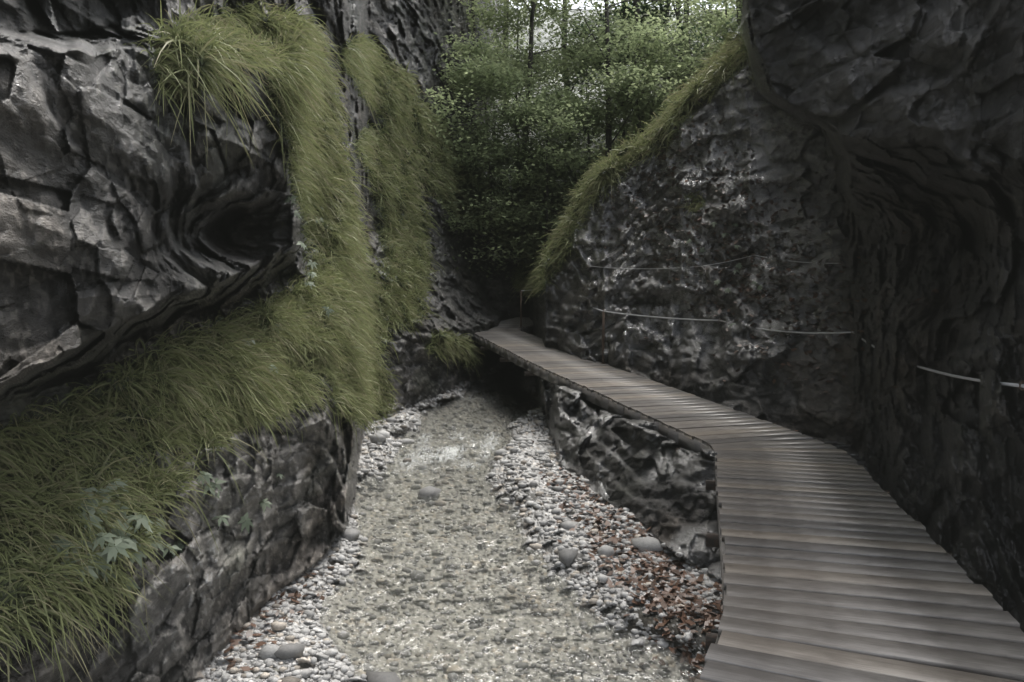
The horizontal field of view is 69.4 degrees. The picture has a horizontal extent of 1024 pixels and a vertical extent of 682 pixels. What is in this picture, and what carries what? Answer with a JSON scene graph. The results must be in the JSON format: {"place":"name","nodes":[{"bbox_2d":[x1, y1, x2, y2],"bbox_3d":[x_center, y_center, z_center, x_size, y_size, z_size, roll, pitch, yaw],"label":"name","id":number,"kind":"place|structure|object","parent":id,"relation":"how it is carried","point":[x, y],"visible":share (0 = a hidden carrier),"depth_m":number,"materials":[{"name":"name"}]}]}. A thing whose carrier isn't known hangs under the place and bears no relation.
{"place":"outdoors","nodes":[
{"label":"outdoors","id":0,"kind":"place"},
{"bbox_2d":[320,367,681,680],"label":"water","id":1,"kind":"structure","parent":0,"point":[465,410],"depth_m":12.20,"materials":[{"name":"clear liquid"}]},
{"bbox_2d":[0,0,1023,681],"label":"ground","id":2,"kind":"structure","parent":0,"point":[122,228],"depth_m":6.20,"materials":[{"name":"grey stone"}]},
{"bbox_2d":[0,0,748,681],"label":"grass","id":3,"kind":"structure","parent":2,"relation":"on","point":[232,378],"depth_m":5.71,"materials":[{"name":"green plant"}]},
{"bbox_2d":[46,191,764,596],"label":"herbs","id":4,"kind":"object","parent":2,"relation":"on","point":[114,547],"visible":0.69,"depth_m":3.95,"materials":[{"name":"green plant"}]},
{"bbox_2d":[193,380,722,681],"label":"stones","id":5,"kind":"object","parent":2,"relation":"on","point":[269,653],"visible":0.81,"depth_m":7.16,"materials":[{"name":"grey stone"}]},
{"bbox_2d":[418,0,742,280],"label":"tree","id":6,"kind":"object","parent":2,"relation":"on","point":[503,69],"depth_m":23.49,"materials":[{"name":"green plant"}]},
{"bbox_2d":[218,59,953,681],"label":"leaf litter","id":7,"kind":"object","parent":2,"relation":"on","point":[666,597],"visible":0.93,"depth_m":7.34,"materials":[{"name":"brown plant"}]},
{"bbox_2d":[480,331,951,653],"bbox_3d":[1.062,0.974,10.035,6.422,2.099,27.691,0,3,0],"label":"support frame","id":8,"kind":"object","parent":2,"relation":"on","point":[712,539],"visible":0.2,"depth_m":5.84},
{"bbox_2d":[474,317,1023,681],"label":"boardwalk","id":9,"kind":"structure","parent":8,"relation":"on","point":[838,565],"depth_m":4.62,"materials":[{"name":"brown wood"}]},
{"bbox_2d":[519,253,1023,390],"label":"rail posts","id":10,"kind":"object","parent":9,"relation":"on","point":[603,335],"visible":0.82,"depth_m":14.41,"materials":[{"name":"grey metal"}]},
{"bbox_2d":[509,0,734,8],"label":"sky","id":11,"kind":"structure","parent":0,"point":[589,3],"materials":[{"name":"white"}]},
{"bbox_2d":[521,255,1023,387],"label":"rail cable","id":12,"kind":"object","parent":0,"point":[968,378],"visible":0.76,"depth_m":9.99,"materials":[{"name":"grey metal"}]}
]}

